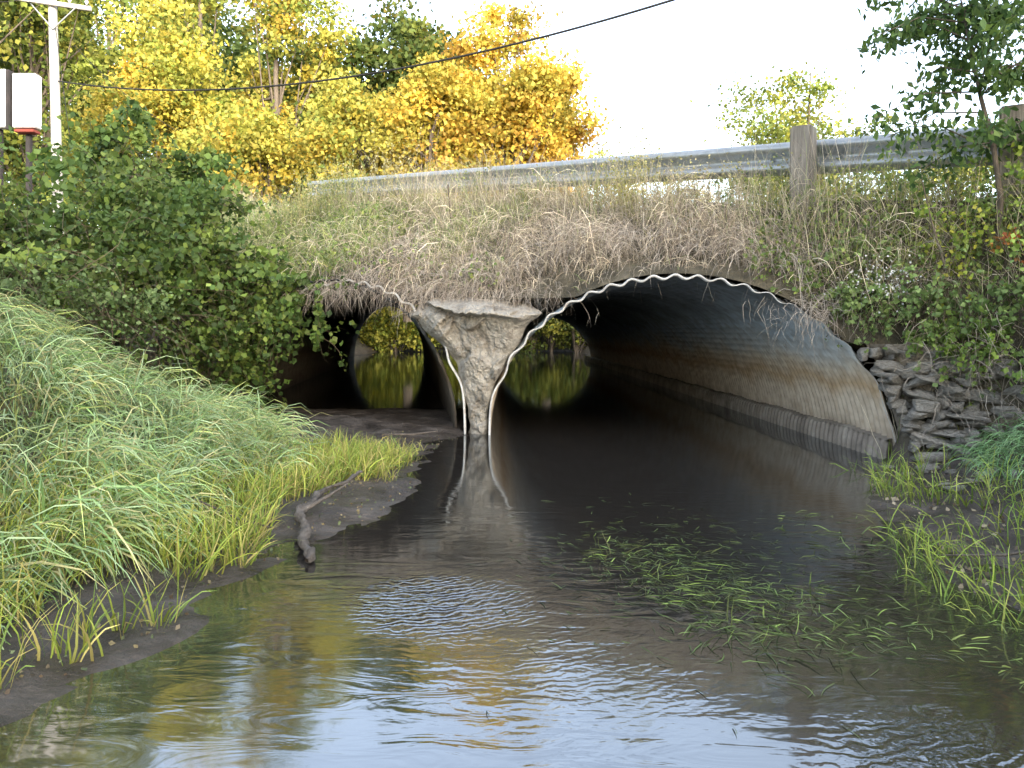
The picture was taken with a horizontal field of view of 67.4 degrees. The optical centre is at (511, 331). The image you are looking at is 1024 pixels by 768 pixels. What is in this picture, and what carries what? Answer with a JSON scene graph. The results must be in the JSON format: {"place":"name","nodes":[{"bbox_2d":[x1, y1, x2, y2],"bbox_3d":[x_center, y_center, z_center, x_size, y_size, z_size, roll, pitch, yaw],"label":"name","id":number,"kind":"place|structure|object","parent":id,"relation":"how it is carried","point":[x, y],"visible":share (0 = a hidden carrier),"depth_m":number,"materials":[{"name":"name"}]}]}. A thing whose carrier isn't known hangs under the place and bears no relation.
{"place":"outdoors","nodes":[
{"label":"outdoors","id":0,"kind":"place"},
{"bbox_2d":[0,351,1023,767],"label":"water","id":1,"kind":"structure","parent":0,"point":[408,631],"depth_m":3.35,"materials":[{"name":"liquid"}]},
{"bbox_2d":[470,493,1023,736],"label":"floating grass","id":2,"kind":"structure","parent":1,"relation":"on","point":[776,628],"depth_m":3.72,"materials":[{"name":"plant"}]},
{"bbox_2d":[0,301,1023,726],"bbox_3d":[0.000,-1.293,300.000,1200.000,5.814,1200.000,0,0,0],"label":"ground","id":3,"kind":"structure","parent":0,"point":[30,691],"depth_m":4.85,"materials":[{"name":"soil"}]},
{"bbox_2d":[0,209,106,346],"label":"grapevine bush","id":4,"kind":"object","parent":3,"relation":"on","point":[38,220],"visible":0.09,"depth_m":9.32,"materials":[{"name":"green plant"}]},
{"bbox_2d":[0,126,127,321],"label":"grapevine bush","id":5,"kind":"object","parent":3,"relation":"on","point":[21,187],"visible":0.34,"depth_m":10.22,"materials":[{"name":"green plant"}]},
{"bbox_2d":[0,201,148,361],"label":"weed bush","id":6,"kind":"object","parent":3,"relation":"on","point":[7,282],"visible":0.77,"depth_m":8.41,"materials":[{"name":"green plant"}]},
{"bbox_2d":[0,125,185,354],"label":"grapevine bush","id":7,"kind":"object","parent":3,"relation":"on","point":[21,211],"visible":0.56,"depth_m":9.08,"materials":[{"name":"green plant"}]},
{"bbox_2d":[41,250,211,384],"bbox_3d":[-4.777,0.025,9.376,2.089,2.035,1.808,0,0,-21],"label":"weed bush","id":8,"kind":"object","parent":3,"relation":"on","point":[153,294],"visible":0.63,"depth_m":9.38,"materials":[{"name":"green plant"}]},
{"bbox_2d":[49,98,209,242],"bbox_3d":[-6.236,-2.522,12.452,2.160,2.711,2.265,0,0,-40],"label":"grapevine bush","id":9,"kind":"object","parent":3,"relation":"on","point":[140,136],"visible":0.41,"depth_m":12.22,"materials":[{"name":"green plant"}]},
{"bbox_2d":[0,155,282,390],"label":"grapevine bush","id":10,"kind":"object","parent":3,"relation":"on","point":[106,222],"visible":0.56,"depth_m":10.02,"materials":[{"name":"green plant"}]},
{"bbox_2d":[81,250,253,382],"bbox_3d":[-4.873,-0.181,10.806,2.152,1.920,2.101,0,0,-44],"label":"grapevine bush","id":11,"kind":"object","parent":3,"relation":"on","point":[177,279],"visible":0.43,"depth_m":10.57,"materials":[{"name":"green plant"}]},
{"bbox_2d":[0,271,337,649],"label":"bank grass","id":12,"kind":"structure","parent":3,"relation":"on","point":[33,343],"depth_m":5.35,"materials":[{"name":"plant"}]},
{"bbox_2d":[277,284,359,370],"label":"grapevine bush","id":13,"kind":"object","parent":12,"relation":"on","point":[321,324],"visible":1,"depth_m":10.78,"materials":[{"name":"green plant"}]},
{"bbox_2d":[146,283,265,394],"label":"grapevine bush","id":14,"kind":"object","parent":3,"relation":"on","point":[216,346],"visible":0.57,"depth_m":11.07,"materials":[{"name":"green plant"}]},
{"bbox_2d":[122,0,289,196],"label":"autumn tree","id":15,"kind":"object","parent":3,"relation":"on","point":[238,47],"visible":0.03,"depth_m":57.95,"materials":[{"name":"green plant"}]},
{"bbox_2d":[0,410,421,688],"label":"sedge","id":16,"kind":"object","parent":3,"relation":"on","point":[226,544],"visible":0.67,"depth_m":4.27,"materials":[{"name":"green plant"}]},
{"bbox_2d":[121,291,300,405],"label":"earth bank","id":17,"kind":"structure","parent":3,"relation":"on","point":[154,349],"depth_m":12.21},
{"bbox_2d":[160,212,313,374],"bbox_3d":[-4.098,-0.559,11.566,2.240,2.388,2.666,0,0,-36],"label":"grapevine bush","id":18,"kind":"object","parent":17,"relation":"on","point":[248,271],"visible":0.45,"depth_m":11.13,"materials":[{"name":"green plant"}]},
{"bbox_2d":[213,270,314,345],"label":"grapevine bush","id":19,"kind":"object","parent":17,"relation":"on","point":[263,290],"visible":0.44,"depth_m":11.05,"materials":[{"name":"green plant"}]},
{"bbox_2d":[230,270,306,375],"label":"grapevine bush","id":20,"kind":"object","parent":17,"relation":"on","point":[267,326],"visible":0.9,"depth_m":10.80,"materials":[{"name":"green plant"}]},
{"bbox_2d":[148,89,329,208],"bbox_3d":[-12.430,-5.988,36.120,8.830,10.825,8.227,0,0,-38],"label":"autumn tree","id":21,"kind":"object","parent":3,"relation":"on","point":[248,131],"visible":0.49,"depth_m":34.60,"materials":[{"name":"yellow plant"}]},
{"bbox_2d":[188,312,291,412],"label":"grapevine bush","id":22,"kind":"object","parent":3,"relation":"on","point":[261,376],"visible":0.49,"depth_m":11.28,"materials":[{"name":"green plant"}]},
{"bbox_2d":[196,0,368,201],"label":"autumn tree","id":23,"kind":"object","parent":3,"relation":"on","point":[274,20],"visible":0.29,"depth_m":42.33,"materials":[{"name":"yellow plant"}]},
{"bbox_2d":[224,25,372,124],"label":"autumn tree","id":24,"kind":"object","parent":3,"relation":"on","point":[286,94],"visible":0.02,"depth_m":46.95,"materials":[{"name":"yellow plant"}]},
{"bbox_2d":[198,430,427,501],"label":"sedge","id":25,"kind":"object","parent":3,"relation":"on","point":[380,467],"visible":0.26,"depth_m":6.99,"materials":[{"name":"green plant"}]},
{"bbox_2d":[294,470,362,562],"bbox_3d":[-1.303,1.198,5.236,0.297,0.198,1.946,0,0,-3],"label":"driftwood log","id":26,"kind":"object","parent":3,"relation":"on","point":[300,512],"visible":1,"depth_m":4.99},
{"bbox_2d":[236,279,466,433],"bbox_3d":[-4.166,0.214,22.682,3.687,2.871,26.447,0,0,-8],"label":"culvert pipe","id":27,"kind":"object","parent":3,"relation":"on","point":[309,363],"visible":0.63,"depth_m":19.17,"materials":[{"name":"metal"}]},
{"bbox_2d":[245,267,445,320],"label":"hanging twigs","id":28,"kind":"object","parent":27,"relation":"hanging from","point":[332,291],"visible":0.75,"depth_m":10.71,"materials":[{"name":"beige plant"}]},
{"bbox_2d":[358,306,404,351],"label":"shrub","id":29,"kind":"object","parent":3,"relation":"on","point":[363,336],"visible":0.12,"depth_m":49.81,"materials":[{"name":"green plant"}]},
{"bbox_2d":[360,305,422,351],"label":"shrub","id":30,"kind":"object","parent":3,"relation":"on","point":[385,330],"visible":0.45,"depth_m":48.49,"materials":[{"name":"green plant"}]},
{"bbox_2d":[317,0,500,321],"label":"autumn tree","id":31,"kind":"object","parent":3,"relation":"on","point":[411,37],"visible":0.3,"depth_m":42.78,"materials":[{"name":"green plant"}]},
{"bbox_2d":[409,297,541,434],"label":"concrete pier","id":32,"kind":"structure","parent":3,"relation":"on","point":[480,349],"depth_m":9.66,"materials":[{"name":"concrete"}]},
{"bbox_2d":[3,431,1023,693],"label":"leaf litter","id":33,"kind":"object","parent":3,"relation":"on","point":[933,507],"visible":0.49,"depth_m":4.57,"materials":[{"name":"plant"}]},
{"bbox_2d":[519,321,547,351],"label":"shrub","id":34,"kind":"object","parent":3,"relation":"on","point":[530,345],"visible":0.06,"depth_m":49.91,"materials":[{"name":"green plant"}]},
{"bbox_2d":[535,318,581,351],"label":"shrub","id":35,"kind":"object","parent":3,"relation":"on","point":[553,325],"visible":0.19,"depth_m":49.06,"materials":[{"name":"yellow plant"}]},
{"bbox_2d":[520,87,614,318],"bbox_3d":[2.049,-6.529,35.911,5.769,11.898,5.538,0,0,0],"label":"autumn tree","id":36,"kind":"object","parent":3,"relation":"on","point":[576,136],"visible":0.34,"depth_m":34.80,"materials":[{"name":"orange plant"}]},
{"bbox_2d":[560,321,586,351],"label":"shrub","id":37,"kind":"object","parent":3,"relation":"on","point":[575,334],"visible":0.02,"depth_m":49.02,"materials":[{"name":"green plant"}]},
{"bbox_2d":[488,273,896,458],"bbox_3d":[1.596,0.465,21.651,4.230,2.369,27.884,0,0,-1],"label":"culvert pipe","id":38,"kind":"object","parent":3,"relation":"on","point":[684,335],"visible":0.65,"depth_m":10.87,"materials":[{"name":"metal"}]},
{"bbox_2d":[743,267,885,359],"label":"hanging twigs","id":39,"kind":"object","parent":38,"relation":"hanging from","point":[822,315],"visible":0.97,"depth_m":7.95,"materials":[{"name":"beige plant"}]},
{"bbox_2d":[830,402,1023,631],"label":"sedge","id":40,"kind":"object","parent":3,"relation":"on","point":[911,494],"visible":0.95,"depth_m":4.70,"materials":[{"name":"green plant"}]},
{"bbox_2d":[866,313,1007,433],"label":"stone wall","id":41,"kind":"structure","parent":3,"relation":"on","point":[903,359],"depth_m":7.57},
{"bbox_2d":[907,406,932,418],"bbox_3d":[3.969,0.777,7.421,0.264,0.080,0.389,13,16,41],"label":"stone","id":42,"kind":"object","parent":41,"relation":"on","point":[913,414],"visible":0.53,"depth_m":7.31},
{"bbox_2d":[912,399,940,412],"bbox_3d":[3.969,0.701,7.383,0.254,0.119,0.277,6,8,13],"label":"stone","id":43,"kind":"object","parent":42,"relation":"on","point":[926,406],"visible":0.97,"depth_m":7.28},
{"bbox_2d":[940,398,949,409],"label":"stone","id":44,"kind":"object","parent":42,"relation":"on","point":[945,404],"visible":0.41,"depth_m":7.27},
{"bbox_2d":[903,389,942,402],"bbox_3d":[3.996,0.638,7.441,0.411,0.053,0.287,15,-5,20],"label":"stone","id":45,"kind":"object","parent":44,"relation":"on","point":[911,394],"visible":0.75,"depth_m":7.36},
{"bbox_2d":[906,372,941,387],"bbox_3d":[4.011,0.483,7.518,0.410,0.089,0.389,-18,-12,19],"label":"stone","id":46,"kind":"object","parent":45,"relation":"on","point":[914,383],"visible":0.65,"depth_m":7.37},
{"bbox_2d":[887,375,903,385],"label":"stone","id":47,"kind":"object","parent":46,"relation":"on","point":[892,381],"visible":0.7,"depth_m":7.48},
{"bbox_2d":[873,372,899,379],"bbox_3d":[3.720,0.439,7.606,0.243,0.057,0.312,11,-3,34],"label":"stone","id":48,"kind":"object","parent":47,"relation":"on","point":[884,375],"visible":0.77,"depth_m":7.49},
{"bbox_2d":[869,360,903,371],"bbox_3d":[3.718,0.344,7.620,0.295,0.104,0.235,2,-11,14],"label":"stone","id":49,"kind":"object","parent":48,"relation":"on","point":[884,365],"visible":0.75,"depth_m":7.53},
{"bbox_2d":[901,314,973,373],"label":"weed bush","id":50,"kind":"object","parent":41,"relation":"on","point":[932,341],"visible":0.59,"depth_m":7.41,"materials":[{"name":"green plant"}]},
{"bbox_2d":[857,308,1023,445],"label":"hanging twigs","id":51,"kind":"object","parent":41,"relation":"on","point":[969,373],"visible":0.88,"depth_m":7.03,"materials":[{"name":"brown plant"}]},
{"bbox_2d":[910,251,1023,397],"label":"weed bush","id":52,"kind":"object","parent":41,"relation":"on","point":[1001,294],"visible":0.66,"depth_m":7.04,"materials":[{"name":"green plant"}]},
{"bbox_2d":[931,305,1022,405],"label":"weed bush","id":53,"kind":"object","parent":41,"relation":"on","point":[964,347],"visible":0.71,"depth_m":7.13,"materials":[{"name":"green plant"}]},
{"bbox_2d":[1000,348,1023,386],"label":"weed bush","id":54,"kind":"object","parent":41,"relation":"on","point":[1017,376],"visible":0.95,"depth_m":6.86,"materials":[{"name":"green plant"}]},
{"bbox_2d":[897,138,1019,442],"bbox_3d":[4.556,-0.448,7.693,1.022,3.099,1.212,0,0,43],"label":"tall weed","id":55,"kind":"object","parent":3,"relation":"on","point":[961,181],"visible":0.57,"depth_m":7.73,"materials":[{"name":"green plant"}]},
{"bbox_2d":[934,409,1023,495],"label":"bank grass","id":56,"kind":"structure","parent":3,"relation":"on","point":[987,452],"depth_m":6.10,"materials":[{"name":"plant"}]},
{"bbox_2d":[8,0,1023,207],"label":"sky","id":57,"kind":"structure","parent":0,"point":[648,64],"materials":[{"name":"white"}]},
{"bbox_2d":[23,194,1023,343],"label":"embankment","id":58,"kind":"structure","parent":0,"point":[734,275],"depth_m":8.89,"materials":[{"name":"soil"}]},
{"bbox_2d":[0,69,41,199],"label":"roadside sign","id":59,"kind":"object","parent":58,"relation":"on","point":[21,103],"visible":0.83,"depth_m":19.87,"materials":[{"name":"metal"}]},
{"bbox_2d":[0,0,76,184],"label":"autumn tree","id":60,"kind":"object","parent":58,"relation":"on","point":[19,20],"visible":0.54,"depth_m":28.84,"materials":[{"name":"green plant"}]},
{"bbox_2d":[14,0,91,233],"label":"utility pole","id":61,"kind":"object","parent":58,"relation":"on","point":[53,23],"visible":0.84,"depth_m":24.87,"materials":[{"name":"white wood"}]},
{"bbox_2d":[58,0,674,90],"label":"overhead cable","id":62,"kind":"object","parent":61,"relation":"attached to","point":[555,33],"visible":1,"depth_m":18.34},
{"bbox_2d":[0,0,162,306],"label":"autumn tree","id":63,"kind":"object","parent":58,"relation":"on","point":[87,67],"visible":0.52,"depth_m":30.98,"materials":[{"name":"yellow plant"}]},
{"bbox_2d":[19,0,204,231],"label":"autumn tree","id":64,"kind":"object","parent":58,"relation":"on","point":[85,91],"visible":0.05,"depth_m":50.14,"materials":[{"name":"green plant"}]},
{"bbox_2d":[25,130,239,331],"bbox_3d":[-5.401,-1.449,11.176,3.263,2.998,2.790,0,0,0],"label":"grapevine bush","id":65,"kind":"object","parent":58,"relation":"on","point":[111,201],"visible":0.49,"depth_m":10.82,"materials":[{"name":"green plant"}]},
{"bbox_2d":[40,64,229,197],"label":"autumn tree","id":66,"kind":"object","parent":58,"relation":"on","point":[108,100],"visible":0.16,"depth_m":42.55,"materials":[{"name":"yellow plant"}]},
{"bbox_2d":[85,0,255,168],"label":"autumn tree","id":67,"kind":"object","parent":58,"relation":"on","point":[158,53],"visible":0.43,"depth_m":43.96,"materials":[{"name":"yellow plant"}]},
{"bbox_2d":[71,152,280,284],"bbox_3d":[-5.349,-1.524,12.233,3.187,2.814,3.206,0,0,45],"label":"grapevine bush","id":68,"kind":"object","parent":58,"relation":"on","point":[239,199],"visible":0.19,"depth_m":12.47,"materials":[{"name":"green plant"}]},
{"bbox_2d":[132,122,276,238],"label":"grapevine bush","id":69,"kind":"object","parent":58,"relation":"on","point":[212,161],"visible":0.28,"depth_m":12.91,"materials":[{"name":"green plant"}]},
{"bbox_2d":[108,203,306,382],"bbox_3d":[-4.609,-0.472,11.289,3.257,2.786,2.511,0,0,0],"label":"grapevine bush","id":70,"kind":"object","parent":58,"relation":"on","point":[219,250],"visible":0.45,"depth_m":11.05,"materials":[{"name":"green plant"}]},
{"bbox_2d":[245,183,313,235],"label":"tall weed","id":71,"kind":"object","parent":58,"relation":"on","point":[274,208],"visible":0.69,"depth_m":15.82,"materials":[{"name":"beige plant"}]},
{"bbox_2d":[271,154,344,238],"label":"tall weed","id":72,"kind":"object","parent":58,"relation":"on","point":[300,213],"visible":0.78,"depth_m":15.35,"materials":[{"name":"beige plant"}]},
{"bbox_2d":[270,264,358,321],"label":"grapevine bush","id":73,"kind":"object","parent":58,"relation":"on","point":[294,278],"visible":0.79,"depth_m":10.86,"materials":[{"name":"green plant"}]},
{"bbox_2d":[299,151,371,236],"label":"tall weed","id":74,"kind":"object","parent":58,"relation":"on","point":[333,190],"visible":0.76,"depth_m":15.34,"materials":[{"name":"beige plant"}]},
{"bbox_2d":[255,57,419,318],"bbox_3d":[-7.361,-6.356,34.833,9.570,11.608,7.763,0,0,-40],"label":"autumn tree","id":75,"kind":"object","parent":58,"relation":"on","point":[336,108],"visible":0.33,"depth_m":33.41,"materials":[{"name":"yellow plant"}]},
{"bbox_2d":[333,171,384,215],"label":"tall weed","id":76,"kind":"object","parent":58,"relation":"on","point":[359,189],"visible":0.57,"depth_m":15.16,"materials":[{"name":"beige plant"}]},
{"bbox_2d":[353,127,442,211],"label":"tall weed","id":77,"kind":"object","parent":58,"relation":"on","point":[383,178],"visible":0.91,"depth_m":14.64,"materials":[{"name":"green plant"}]},
{"bbox_2d":[340,51,509,206],"bbox_3d":[-3.585,-6.246,33.202,7.018,11.314,6.839,0,0,0],"label":"autumn tree","id":78,"kind":"object","parent":58,"relation":"on","point":[415,110],"visible":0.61,"depth_m":32.11,"materials":[{"name":"yellow plant"}]},
{"bbox_2d":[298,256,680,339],"bbox_3d":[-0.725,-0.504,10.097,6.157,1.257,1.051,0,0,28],"label":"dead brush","id":79,"kind":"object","parent":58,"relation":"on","point":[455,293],"visible":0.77,"depth_m":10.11,"materials":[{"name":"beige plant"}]},
{"bbox_2d":[404,0,597,204],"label":"autumn tree","id":80,"kind":"object","parent":58,"relation":"on","point":[540,89],"visible":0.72,"depth_m":32.48,"materials":[{"name":"yellow plant"}]},
{"bbox_2d":[55,137,1023,337],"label":"dry grass","id":81,"kind":"structure","parent":58,"relation":"on","point":[517,232],"depth_m":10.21,"materials":[{"name":"plant"}]},
{"bbox_2d":[271,284,312,361],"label":"grapevine bush","id":82,"kind":"object","parent":81,"relation":"on","point":[292,312],"visible":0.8,"depth_m":10.83,"materials":[{"name":"green plant"}]},
{"bbox_2d":[65,157,1023,328],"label":"weeds","id":83,"kind":"object","parent":58,"relation":"on","point":[816,285],"visible":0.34,"depth_m":8.48,"materials":[{"name":"green plant"}]},
{"bbox_2d":[555,163,623,219],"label":"tall weed","id":84,"kind":"object","parent":58,"relation":"on","point":[599,171],"visible":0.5,"depth_m":11.21,"materials":[{"name":"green plant"}]},
{"bbox_2d":[585,120,683,230],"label":"tall weed","id":85,"kind":"object","parent":58,"relation":"on","point":[637,163],"visible":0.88,"depth_m":10.54,"materials":[{"name":"beige plant"}]},
{"bbox_2d":[308,103,1023,209],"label":"guardrail","id":86,"kind":"object","parent":58,"relation":"on","point":[736,152],"visible":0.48,"depth_m":9.67,"materials":[{"name":"metal"}]},
{"bbox_2d":[643,155,717,211],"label":"tall weed","id":87,"kind":"object","parent":58,"relation":"on","point":[694,176],"visible":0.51,"depth_m":10.16,"materials":[{"name":"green plant"}]},
{"bbox_2d":[698,160,771,204],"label":"tall weed","id":88,"kind":"object","parent":58,"relation":"on","point":[729,179],"visible":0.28,"depth_m":9.91,"materials":[{"name":"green plant"}]},
{"bbox_2d":[726,149,819,217],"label":"tall weed","id":89,"kind":"object","parent":58,"relation":"on","point":[768,192],"visible":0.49,"depth_m":9.38,"materials":[{"name":"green plant"}]},
{"bbox_2d":[689,58,884,209],"bbox_3d":[11.411,-5.603,30.138,7.341,10.049,7.484,0,0,-44],"label":"autumn tree","id":90,"kind":"object","parent":58,"relation":"on","point":[776,133],"visible":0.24,"depth_m":29.51,"materials":[{"name":"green plant"}]},
{"bbox_2d":[819,149,914,234],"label":"tall weed","id":91,"kind":"object","parent":58,"relation":"on","point":[863,173],"visible":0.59,"depth_m":8.63,"materials":[{"name":"green plant"}]},
{"bbox_2d":[817,112,921,198],"bbox_3d":[15.566,-5.055,33.909,6.328,8.983,5.932,0,0,0],"label":"autumn tree","id":92,"kind":"object","parent":58,"relation":"on","point":[873,130],"visible":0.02,"depth_m":33.81,"materials":[{"name":"green plant"}]},
{"bbox_2d":[822,268,921,352],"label":"weed bush","id":93,"kind":"object","parent":58,"relation":"on","point":[856,305],"visible":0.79,"depth_m":7.79,"materials":[{"name":"green plant"}]},
{"bbox_2d":[818,211,929,295],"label":"weed bush","id":94,"kind":"object","parent":58,"relation":"on","point":[861,244],"visible":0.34,"depth_m":8.03,"materials":[{"name":"green plant"}]},
{"bbox_2d":[824,249,927,312],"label":"white wildflowers","id":95,"kind":"object","parent":58,"relation":"on","point":[892,287],"visible":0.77,"depth_m":7.66,"materials":[{"name":"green plant"}]},
{"bbox_2d":[856,137,957,322],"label":"tall weed","id":96,"kind":"object","parent":58,"relation":"on","point":[915,173],"visible":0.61,"depth_m":8.11,"materials":[{"name":"green plant"}]},
{"bbox_2d":[868,119,995,201],"bbox_3d":[17.037,-4.472,30.094,5.632,7.765,7.111,0,0,30],"label":"autumn tree","id":97,"kind":"object","parent":58,"relation":"on","point":[941,173],"visible":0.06,"depth_m":29.11,"materials":[{"name":"green plant"}]},
{"bbox_2d":[845,0,1023,269],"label":"sapling","id":98,"kind":"object","parent":58,"relation":"on","point":[920,25],"visible":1,"depth_m":7.41,"materials":[{"name":"green plant"}]},
{"bbox_2d":[863,244,1007,371],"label":"weed bush","id":99,"kind":"object","parent":58,"relation":"on","point":[913,297],"visible":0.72,"depth_m":7.43,"materials":[{"name":"green plant"}]},
{"bbox_2d":[883,201,1013,324],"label":"weed bush","id":100,"kind":"object","parent":58,"relation":"on","point":[956,238],"visible":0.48,"depth_m":7.54,"materials":[{"name":"green plant"}]},
{"bbox_2d":[954,141,1023,264],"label":"weed bush","id":101,"kind":"object","parent":58,"relation":"on","point":[1011,171],"visible":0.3,"depth_m":7.44,"materials":[{"name":"green plant"}]},
{"bbox_2d":[967,217,1023,323],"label":"weed bush","id":102,"kind":"object","parent":58,"relation":"on","point":[1016,246],"visible":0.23,"depth_m":7.16,"materials":[{"name":"green plant"}]},
{"bbox_2d":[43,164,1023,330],"bbox_3d":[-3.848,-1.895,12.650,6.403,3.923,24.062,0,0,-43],"label":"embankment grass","id":103,"kind":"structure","parent":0,"point":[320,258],"depth_m":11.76,"materials":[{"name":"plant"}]},
{"bbox_2d":[222,104,1023,459],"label":"crest grass","id":104,"kind":"structure","parent":0,"point":[442,188],"depth_m":9.24,"materials":[{"name":"plant"}]},
{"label":"stone","id":105,"kind":"object","parent":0,"visible":0},
{"bbox_2d":[913,451,952,462],"bbox_3d":[3.980,1.190,7.300,0.317,0.108,0.308,-1,-8,3],"label":"stone","id":106,"kind":"object","parent":105,"relation":"on","point":[939,456],"visible":0.75,"depth_m":7.18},
{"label":"stone","id":107,"kind":"object","parent":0,"visible":0},
{"bbox_2d":[908,430,950,451],"bbox_3d":[4.002,1.024,7.324,0.412,0.103,0.249,17,14,20],"label":"stone","id":108,"kind":"object","parent":107,"relation":"on","point":[916,436],"visible":0.65,"depth_m":7.27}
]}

